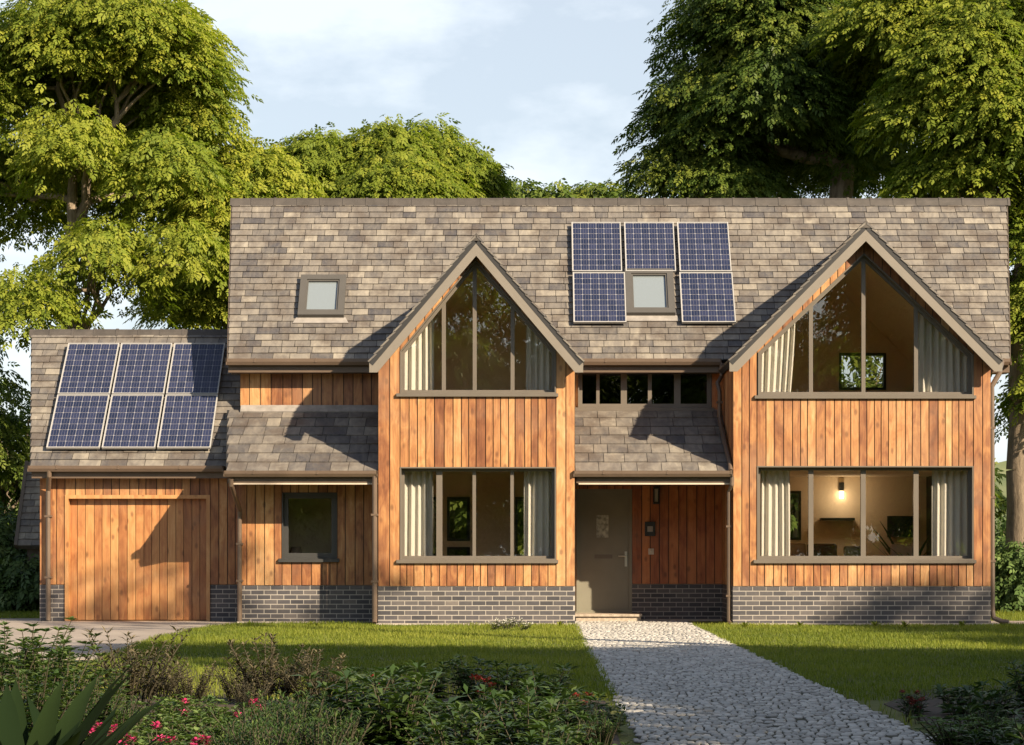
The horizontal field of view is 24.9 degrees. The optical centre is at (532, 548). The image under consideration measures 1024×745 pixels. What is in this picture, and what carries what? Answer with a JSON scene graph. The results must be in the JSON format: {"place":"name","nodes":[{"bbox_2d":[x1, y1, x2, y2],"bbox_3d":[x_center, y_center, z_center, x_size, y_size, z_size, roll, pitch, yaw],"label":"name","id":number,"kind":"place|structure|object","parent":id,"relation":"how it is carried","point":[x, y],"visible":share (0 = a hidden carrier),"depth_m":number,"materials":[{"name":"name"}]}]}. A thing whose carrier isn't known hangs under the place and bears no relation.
{"place":"outdoors","nodes":[
{"label":"outdoors","id":0,"kind":"place"},
{"bbox_2d":[0,621,237,659],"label":"driveway","id":1,"kind":"structure","parent":0,"point":[143,629],"depth_m":36.95,"materials":[{"name":"concrete"}]},
{"bbox_2d":[0,0,1015,462],"label":"sky","id":2,"kind":"structure","parent":0,"point":[549,86],"materials":[{"name":"white"}]},
{"bbox_2d":[0,606,1023,744],"bbox_3d":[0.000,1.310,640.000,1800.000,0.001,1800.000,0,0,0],"label":"ground","id":3,"kind":"structure","parent":0,"point":[628,736],"depth_m":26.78,"materials":[{"name":"plant"}]},
{"bbox_2d":[0,501,24,565],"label":"shrub","id":4,"kind":"object","parent":3,"relation":"on","point":[6,528],"visible":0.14,"depth_m":49.09,"materials":[{"name":"green plant"}]},
{"bbox_2d":[0,362,30,523],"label":"shrub","id":5,"kind":"object","parent":3,"relation":"on","point":[7,429],"visible":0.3,"depth_m":54.31,"materials":[{"name":"green plant"}]},
{"bbox_2d":[0,335,30,527],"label":"shrub","id":6,"kind":"object","parent":3,"relation":"on","point":[3,491],"visible":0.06,"depth_m":56.06,"materials":[{"name":"green plant"}]},
{"bbox_2d":[0,530,39,612],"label":"shrub","id":7,"kind":"object","parent":3,"relation":"on","point":[16,555],"visible":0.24,"depth_m":47.67,"materials":[{"name":"green plant"}]},
{"bbox_2d":[0,548,44,611],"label":"shrub","id":8,"kind":"object","parent":3,"relation":"on","point":[31,584],"visible":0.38,"depth_m":47.43,"materials":[{"name":"green plant"}]},
{"bbox_2d":[14,461,39,567],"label":"outbuilding","id":9,"kind":"structure","parent":3,"relation":"on","point":[27,534],"depth_m":48.44,"materials":[{"name":"stone"}]},
{"bbox_2d":[0,657,169,744],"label":"strap leaf plant","id":10,"kind":"object","parent":3,"relation":"on","point":[66,729],"visible":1,"depth_m":8.92,"materials":[{"name":"plant"}]},
{"bbox_2d":[27,695,176,744],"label":"strap leaf plant","id":11,"kind":"object","parent":3,"relation":"on","point":[34,712],"visible":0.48,"depth_m":10.35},
{"bbox_2d":[0,0,262,352],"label":"broadleaf tree","id":12,"kind":"object","parent":3,"relation":"on","point":[127,104],"visible":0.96,"depth_m":50.31,"materials":[{"name":"green plant"}]},
{"bbox_2d":[27,329,239,620],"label":"attached garage","id":13,"kind":"structure","parent":3,"relation":"on","point":[138,534],"depth_m":41.94,"materials":[{"name":"brown wood"}]},
{"bbox_2d":[46,394,109,448],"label":"solar panel","id":14,"kind":"object","parent":13,"relation":"attached to","point":[78,421],"visible":1,"depth_m":42.17,"materials":[{"name":"glass"}]},
{"bbox_2d":[58,343,118,394],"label":"solar panel","id":15,"kind":"object","parent":13,"relation":"attached to","point":[88,368],"visible":1,"depth_m":43.18,"materials":[{"name":"glass"}]},
{"bbox_2d":[102,394,163,448],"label":"solar panel","id":16,"kind":"object","parent":13,"relation":"attached to","point":[133,421],"visible":1,"depth_m":42.17,"materials":[{"name":"glass"}]},
{"bbox_2d":[65,495,211,620],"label":"garage door","id":17,"kind":"structure","parent":13,"relation":"in","point":[128,557],"depth_m":41.94,"materials":[{"name":"brown wood"}]},
{"bbox_2d":[112,343,171,393],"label":"solar panel","id":18,"kind":"object","parent":13,"relation":"attached to","point":[141,368],"visible":1,"depth_m":43.18,"materials":[{"name":"glass"}]},
{"bbox_2d":[157,394,217,448],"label":"solar panel","id":19,"kind":"object","parent":13,"relation":"attached to","point":[187,421],"visible":1,"depth_m":42.17,"materials":[{"name":"glass"}]},
{"bbox_2d":[166,343,224,393],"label":"solar panel","id":20,"kind":"object","parent":13,"relation":"attached to","point":[195,368],"visible":1,"depth_m":43.18,"materials":[{"name":"glass"}]},
{"bbox_2d":[117,137,335,328],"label":"broadleaf tree","id":21,"kind":"object","parent":3,"relation":"on","point":[205,305],"visible":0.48,"depth_m":53.19,"materials":[{"name":"green plant"}]},
{"bbox_2d":[7,668,620,744],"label":"planting bed","id":22,"kind":"object","parent":3,"relation":"on","point":[616,740],"visible":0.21,"depth_m":19.91,"materials":[{"name":"soil"}]},
{"bbox_2d":[0,626,57,705],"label":"oval leaf bush","id":23,"kind":"object","parent":22,"relation":"on","point":[38,643],"visible":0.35,"depth_m":15.44,"materials":[{"name":"green plant"}]},
{"bbox_2d":[0,616,78,683],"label":"oval leaf bush","id":24,"kind":"object","parent":22,"relation":"on","point":[46,650],"visible":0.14,"depth_m":16.50,"materials":[{"name":"green plant"}]},
{"bbox_2d":[0,645,102,735],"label":"oval leaf bush","id":25,"kind":"object","parent":22,"relation":"on","point":[39,701],"visible":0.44,"depth_m":13.64,"materials":[{"name":"green plant"}]},
{"bbox_2d":[0,645,108,725],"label":"oval leaf bush","id":26,"kind":"object","parent":22,"relation":"on","point":[66,667],"visible":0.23,"depth_m":15.15,"materials":[{"name":"green plant"}]},
{"bbox_2d":[0,626,110,726],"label":"oval leaf bush","id":27,"kind":"object","parent":22,"relation":"on","point":[61,649],"visible":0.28,"depth_m":15.61,"materials":[{"name":"green plant"}]},
{"bbox_2d":[21,665,134,742],"bbox_3d":[-2.829,1.024,14.392,0.702,0.598,0.757,0,0,-1],"label":"oval leaf bush","id":28,"kind":"object","parent":22,"relation":"on","point":[109,707],"visible":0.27,"depth_m":14.47,"materials":[{"name":"green plant"}]},
{"bbox_2d":[81,625,191,705],"bbox_3d":[-3.290,0.982,19.350,0.978,0.712,0.915,0,0,-10],"label":"twiggy shrub","id":29,"kind":"object","parent":22,"relation":"on","point":[134,672],"visible":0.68,"depth_m":19.30,"materials":[{"name":"green plant"}]},
{"bbox_2d":[122,696,191,734],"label":"mounded plant","id":30,"kind":"object","parent":22,"relation":"on","point":[159,710],"visible":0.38,"depth_m":16.03,"materials":[{"name":"green plant"}]},
{"bbox_2d":[114,726,206,744],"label":"mounded plant","id":31,"kind":"object","parent":22,"relation":"on","point":[140,741],"visible":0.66,"depth_m":13.40,"materials":[{"name":"green plant"}]},
{"bbox_2d":[135,649,191,698],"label":"twiggy shrub","id":32,"kind":"object","parent":22,"relation":"on","point":[164,691],"visible":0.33,"depth_m":20.07,"materials":[{"name":"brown plant"}]},
{"bbox_2d":[128,710,224,744],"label":"mounded plant","id":33,"kind":"object","parent":22,"relation":"on","point":[168,717],"visible":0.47,"depth_m":14.51,"materials":[{"name":"green plant"}]},
{"bbox_2d":[153,661,219,706],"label":"twiggy shrub","id":34,"kind":"object","parent":22,"relation":"on","point":[186,690],"visible":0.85,"depth_m":19.06,"materials":[{"name":"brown plant"}]},
{"bbox_2d":[150,694,224,727],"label":"mounded plant","id":35,"kind":"object","parent":22,"relation":"on","point":[213,698],"visible":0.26,"depth_m":16.26,"materials":[{"name":"green plant"}]},
{"bbox_2d":[162,717,246,744],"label":"mounded plant","id":36,"kind":"object","parent":22,"relation":"on","point":[217,732],"visible":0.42,"depth_m":14.28,"materials":[{"name":"green plant"}]},
{"bbox_2d":[176,699,256,734],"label":"mounded plant","id":37,"kind":"object","parent":22,"relation":"on","point":[219,713],"visible":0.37,"depth_m":15.82,"materials":[{"name":"green plant"}]},
{"bbox_2d":[196,715,273,744],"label":"spiky plant","id":38,"kind":"object","parent":22,"relation":"on","point":[235,730],"visible":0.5,"depth_m":12.90,"materials":[{"name":"green plant"}]},
{"bbox_2d":[214,661,262,700],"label":"twiggy shrub","id":39,"kind":"object","parent":22,"relation":"on","point":[222,676],"visible":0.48,"depth_m":19.81,"materials":[{"name":"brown plant"}]},
{"bbox_2d":[207,702,289,744],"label":"spiky plant","id":40,"kind":"object","parent":22,"relation":"on","point":[266,711],"visible":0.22,"depth_m":13.73,"materials":[{"name":"green plant"}]},
{"bbox_2d":[223,677,274,713],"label":"twiggy shrub","id":41,"kind":"object","parent":22,"relation":"on","point":[244,699],"visible":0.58,"depth_m":17.96,"materials":[{"name":"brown plant"}]},
{"bbox_2d":[219,715,301,744],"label":"spiky plant","id":42,"kind":"object","parent":22,"relation":"on","point":[256,736],"visible":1,"depth_m":12.37,"materials":[{"name":"green plant"}]},
{"bbox_2d":[220,632,317,704],"bbox_3d":[-2.189,1.010,19.421,0.836,0.650,0.893,0,0,3],"label":"twiggy shrub","id":43,"kind":"object","parent":22,"relation":"on","point":[275,686],"visible":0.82,"depth_m":19.30,"materials":[{"name":"green plant"}]},
{"bbox_2d":[245,689,310,729],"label":"spiky plant","id":44,"kind":"object","parent":22,"relation":"on","point":[254,712],"visible":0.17,"depth_m":14.70,"materials":[{"name":"green plant"}]},
{"bbox_2d":[240,704,329,744],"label":"spiky plant","id":45,"kind":"object","parent":22,"relation":"on","point":[283,713],"visible":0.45,"depth_m":13.16,"materials":[{"name":"green plant"}]},
{"bbox_2d":[260,690,334,741],"bbox_3d":[-1.420,1.099,14.249,0.506,0.468,0.484,0,0,-40],"label":"spiky plant","id":46,"kind":"object","parent":22,"relation":"on","point":[319,710],"visible":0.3,"depth_m":14.20,"materials":[{"name":"green plant"}]},
{"bbox_2d":[271,647,346,703],"bbox_3d":[-1.835,1.065,19.063,0.676,0.526,0.723,0,0,-1],"label":"twiggy shrub","id":47,"kind":"object","parent":22,"relation":"on","point":[287,682],"visible":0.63,"depth_m":19.07,"materials":[{"name":"green plant"}]},
{"bbox_2d":[271,714,360,744],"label":"spiky plant","id":48,"kind":"object","parent":22,"relation":"on","point":[317,739],"visible":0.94,"depth_m":12.58,"materials":[{"name":"green plant"}]},
{"bbox_2d":[310,705,377,744],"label":"spiky plant","id":49,"kind":"object","parent":22,"relation":"on","point":[352,731],"visible":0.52,"depth_m":13.76,"materials":[{"name":"green plant"}]},
{"bbox_2d":[290,664,409,741],"bbox_3d":[-1.159,1.039,15.010,0.680,0.596,0.767,0,0,-32],"label":"leafy shrub","id":50,"kind":"object","parent":22,"relation":"on","point":[339,702],"visible":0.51,"depth_m":14.94,"materials":[{"name":"green plant"}]},
{"bbox_2d":[338,661,447,744],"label":"leafy shrub","id":51,"kind":"object","parent":22,"relation":"on","point":[405,716],"visible":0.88,"depth_m":14.53,"materials":[{"name":"green plant"}]},
{"bbox_2d":[382,666,451,719],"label":"leafy shrub","id":52,"kind":"object","parent":22,"relation":"on","point":[427,691],"visible":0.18,"depth_m":16.81,"materials":[{"name":"green plant"}]},
{"bbox_2d":[407,703,506,744],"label":"leafy shrub","id":53,"kind":"object","parent":22,"relation":"on","point":[481,737],"visible":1,"depth_m":12.74,"materials":[{"name":"green plant"}]},
{"bbox_2d":[443,654,504,702],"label":"leafy shrub","id":54,"kind":"object","parent":22,"relation":"on","point":[465,674],"visible":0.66,"depth_m":19.27,"materials":[{"name":"green plant"}]},
{"bbox_2d":[428,694,532,744],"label":"leafy shrub","id":55,"kind":"object","parent":22,"relation":"on","point":[457,705],"visible":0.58,"depth_m":14.05,"materials":[{"name":"green plant"}]},
{"bbox_2d":[473,659,532,710],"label":"leafy shrub","id":56,"kind":"object","parent":22,"relation":"on","point":[503,672],"visible":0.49,"depth_m":18.56,"materials":[{"name":"green plant"}]},
{"bbox_2d":[460,676,546,732],"bbox_3d":[-0.202,1.116,16.057,0.702,0.455,0.556,0,0,-18],"label":"leafy shrub","id":57,"kind":"object","parent":22,"relation":"on","point":[482,688],"visible":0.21,"depth_m":16.04,"materials":[{"name":"green plant"}]},
{"bbox_2d":[479,689,580,744],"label":"leafy shrub","id":58,"kind":"object","parent":22,"relation":"on","point":[551,715],"visible":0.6,"depth_m":13.69,"materials":[{"name":"green plant"}]},
{"bbox_2d":[491,720,581,744],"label":"leafy shrub","id":59,"kind":"object","parent":22,"relation":"on","point":[539,740],"visible":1,"depth_m":12.25,"materials":[{"name":"green plant"}]},
{"bbox_2d":[520,661,579,709],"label":"leafy shrub","id":60,"kind":"object","parent":22,"relation":"on","point":[556,678],"visible":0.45,"depth_m":18.36,"materials":[{"name":"green plant"}]},
{"bbox_2d":[513,675,588,736],"bbox_3d":[0.112,1.109,15.767,0.576,0.472,0.728,0,0,-3],"label":"leafy shrub","id":61,"kind":"object","parent":22,"relation":"on","point":[564,691],"visible":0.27,"depth_m":15.77,"materials":[{"name":"green plant"}]},
{"bbox_2d":[524,709,602,744],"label":"leafy shrub","id":62,"kind":"object","parent":22,"relation":"on","point":[558,734],"visible":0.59,"depth_m":13.36,"materials":[{"name":"green plant"}]},
{"bbox_2d":[537,691,608,744],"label":"leafy shrub","id":63,"kind":"object","parent":22,"relation":"on","point":[580,708],"visible":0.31,"depth_m":15.24,"materials":[{"name":"green plant"}]},
{"bbox_2d":[576,709,623,744],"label":"spiky plant","id":64,"kind":"object","parent":22,"relation":"on","point":[603,736],"visible":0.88,"depth_m":14.62,"materials":[{"name":"green plant"}]},
{"bbox_2d":[271,113,518,197],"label":"broadleaf tree","id":65,"kind":"object","parent":3,"relation":"on","point":[386,160],"visible":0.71,"depth_m":57.69,"materials":[{"name":"green plant"}]},
{"bbox_2d":[433,501,523,555],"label":"shrub","id":66,"kind":"object","parent":3,"relation":"on","point":[461,514],"visible":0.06,"depth_m":54.98,"materials":[{"name":"green plant"}]},
{"bbox_2d":[509,178,551,197],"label":"young tree","id":67,"kind":"object","parent":3,"relation":"on","point":[519,191],"visible":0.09,"depth_m":73.37,"materials":[{"name":"green plant"}]},
{"bbox_2d":[517,178,582,197],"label":"young tree","id":68,"kind":"object","parent":3,"relation":"on","point":[563,189],"visible":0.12,"depth_m":73.13,"materials":[{"name":"green plant"}]},
{"bbox_2d":[555,179,629,197],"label":"young tree","id":69,"kind":"object","parent":3,"relation":"on","point":[586,190],"visible":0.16,"depth_m":73.38,"materials":[{"name":"green plant"}]},
{"bbox_2d":[223,197,1010,624],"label":"timber house","id":70,"kind":"structure","parent":3,"relation":"on","point":[335,429],"depth_m":42.05,"materials":[{"name":"wood"}]},
{"bbox_2d":[278,492,338,561],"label":"window","id":71,"kind":"structure","parent":70,"relation":"in","point":[286,556],"depth_m":41.06,"materials":[{"name":"grey glass"}]},
{"bbox_2d":[405,471,432,555],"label":"curtain","id":72,"kind":"object","parent":70,"relation":"hanging from","point":[418,513],"visible":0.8,"depth_m":40.40,"materials":[{"name":"fabric"}]},
{"bbox_2d":[405,318,433,389],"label":"curtain","id":73,"kind":"object","parent":70,"relation":"hanging from","point":[419,364],"visible":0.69,"depth_m":40.39,"materials":[{"name":"fabric"}]},
{"bbox_2d":[396,467,557,562],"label":"window","id":74,"kind":"structure","parent":70,"relation":"in","point":[438,558],"depth_m":40.14,"materials":[{"name":"grey glass"}]},
{"bbox_2d":[396,259,557,396],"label":"window","id":75,"kind":"structure","parent":70,"relation":"in","point":[475,265],"depth_m":40.14,"materials":[{"name":"grey glass"}]},
{"bbox_2d":[524,471,551,555],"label":"curtain","id":76,"kind":"object","parent":70,"relation":"hanging from","point":[537,513],"visible":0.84,"depth_m":40.41,"materials":[{"name":"fabric"}]},
{"bbox_2d":[526,325,551,389],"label":"curtain","id":77,"kind":"object","parent":70,"relation":"hanging from","point":[538,365],"visible":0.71,"depth_m":40.41,"materials":[{"name":"fabric"}]},
{"bbox_2d":[571,222,621,272],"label":"solar panel","id":78,"kind":"object","parent":70,"relation":"attached to","point":[596,246],"visible":1,"depth_m":43.63,"materials":[{"name":"glass"}]},
{"bbox_2d":[573,272,625,323],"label":"solar panel","id":79,"kind":"object","parent":70,"relation":"attached to","point":[599,297],"visible":1,"depth_m":42.80,"materials":[{"name":"glass"}]},
{"bbox_2d":[575,489,631,612],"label":"front door","id":80,"kind":"structure","parent":70,"relation":"in","point":[603,516],"depth_m":42.45,"materials":[{"name":"paint"}]},
{"bbox_2d":[575,374,713,410],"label":"window","id":81,"kind":"structure","parent":70,"relation":"in","point":[596,392],"depth_m":42.49,"materials":[{"name":"grey glass"}]},
{"bbox_2d":[624,222,675,272],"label":"solar panel","id":82,"kind":"object","parent":70,"relation":"attached to","point":[649,244],"visible":1,"depth_m":43.66,"materials":[{"name":"glass"}]},
{"bbox_2d":[677,222,731,271],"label":"solar panel","id":83,"kind":"object","parent":70,"relation":"attached to","point":[703,246],"visible":1,"depth_m":43.63,"materials":[{"name":"glass"}]},
{"bbox_2d":[679,272,735,323],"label":"solar panel","id":84,"kind":"object","parent":70,"relation":"attached to","point":[707,297],"visible":1,"depth_m":42.80,"materials":[{"name":"glass"}]},
{"bbox_2d":[760,470,789,555],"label":"curtain","id":85,"kind":"object","parent":70,"relation":"hanging from","point":[774,512],"visible":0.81,"depth_m":40.39,"materials":[{"name":"fabric"}]},
{"bbox_2d":[761,323,795,391],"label":"curtain","id":86,"kind":"object","parent":70,"relation":"hanging from","point":[777,357],"visible":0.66,"depth_m":40.40,"materials":[{"name":"fabric"}]},
{"bbox_2d":[839,353,885,389],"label":"rear window","id":87,"kind":"structure","parent":70,"relation":"in","point":[840,354],"depth_m":45.38,"materials":[{"name":"black plastic"}]},
{"bbox_2d":[754,466,975,562],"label":"window","id":88,"kind":"structure","parent":70,"relation":"in","point":[810,558],"depth_m":40.14,"materials":[{"name":"grey glass"}]},
{"bbox_2d":[755,253,975,398],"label":"window","id":89,"kind":"structure","parent":70,"relation":"in","point":[864,259],"depth_m":40.14,"materials":[{"name":"grey glass"}]},
{"bbox_2d":[887,516,912,536],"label":"television","id":90,"kind":"object","parent":70,"relation":"attached to","point":[899,526],"visible":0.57,"depth_m":45.33,"materials":[{"name":"black plastic"}]},
{"bbox_2d":[918,312,966,391],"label":"curtain","id":91,"kind":"object","parent":70,"relation":"hanging from","point":[942,362],"visible":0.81,"depth_m":40.40,"materials":[{"name":"fabric"}]},
{"bbox_2d":[932,470,966,555],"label":"curtain","id":92,"kind":"object","parent":70,"relation":"hanging from","point":[949,512],"visible":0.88,"depth_m":40.40,"materials":[{"name":"fabric"}]},
{"bbox_2d":[238,619,998,624],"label":"kerb","id":93,"kind":"structure","parent":3,"relation":"on","point":[641,619],"depth_m":39.86,"materials":[{"name":"concrete"}]},
{"bbox_2d":[575,620,943,744],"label":"gravel path","id":94,"kind":"structure","parent":3,"relation":"on","point":[639,737],"depth_m":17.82,"materials":[{"name":"gravel"}]},
{"bbox_2d":[611,0,927,536],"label":"broadleaf tree","id":95,"kind":"object","parent":3,"relation":"on","point":[764,108],"visible":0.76,"depth_m":52.92,"materials":[{"name":"green plant"}]},
{"bbox_2d":[790,356,882,510],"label":"shrub","id":96,"kind":"object","parent":3,"relation":"on","point":[855,363],"visible":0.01,"depth_m":56.06,"materials":[{"name":"green plant"}]},
{"bbox_2d":[804,0,1023,606],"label":"broadleaf tree","id":97,"kind":"object","parent":3,"relation":"on","point":[953,95],"visible":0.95,"depth_m":49.08,"materials":[{"name":"green plant"}]},
{"bbox_2d":[849,370,1006,519],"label":"shrub","id":98,"kind":"object","parent":3,"relation":"on","point":[1000,502],"visible":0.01,"depth_m":57.13,"materials":[{"name":"green plant"}]},
{"bbox_2d":[910,714,993,744],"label":"mounded plant","id":99,"kind":"object","parent":3,"relation":"on","point":[951,738],"visible":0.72,"depth_m":14.91,"materials":[{"name":"green plant"}]},
{"bbox_2d":[884,685,1023,735],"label":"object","id":100,"kind":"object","parent":3,"relation":"on","point":[931,705],"depth_m":19.06,"materials":[{"name":"plant"}]},
{"bbox_2d":[927,683,985,713],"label":"leafy shrub","id":101,"kind":"object","parent":100,"relation":"on","point":[958,692],"visible":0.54,"depth_m":18.13,"materials":[{"name":"green plant"}]},
{"bbox_2d":[934,676,1023,734],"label":"leafy shrub","id":102,"kind":"object","parent":100,"relation":"on","point":[996,693],"visible":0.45,"depth_m":15.68,"materials":[{"name":"green plant"}]},
{"bbox_2d":[968,716,1023,744],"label":"mounded plant","id":103,"kind":"object","parent":100,"relation":"on","point":[1000,726],"visible":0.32,"depth_m":14.71,"materials":[{"name":"green plant"}]},
{"bbox_2d":[1002,659,1023,709],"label":"leafy shrub","id":104,"kind":"object","parent":100,"relation":"on","point":[1020,691],"visible":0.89,"depth_m":18.62,"materials":[{"name":"green plant"}]},
{"bbox_2d":[946,726,1015,744],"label":"leafy shrub","id":105,"kind":"object","parent":3,"relation":"on","point":[977,740],"visible":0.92,"depth_m":13.84,"materials":[{"name":"green plant"}]},
{"bbox_2d":[995,538,1023,613],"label":"shrub","id":106,"kind":"object","parent":3,"relation":"on","point":[1009,577],"visible":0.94,"depth_m":47.38,"materials":[{"name":"green plant"}]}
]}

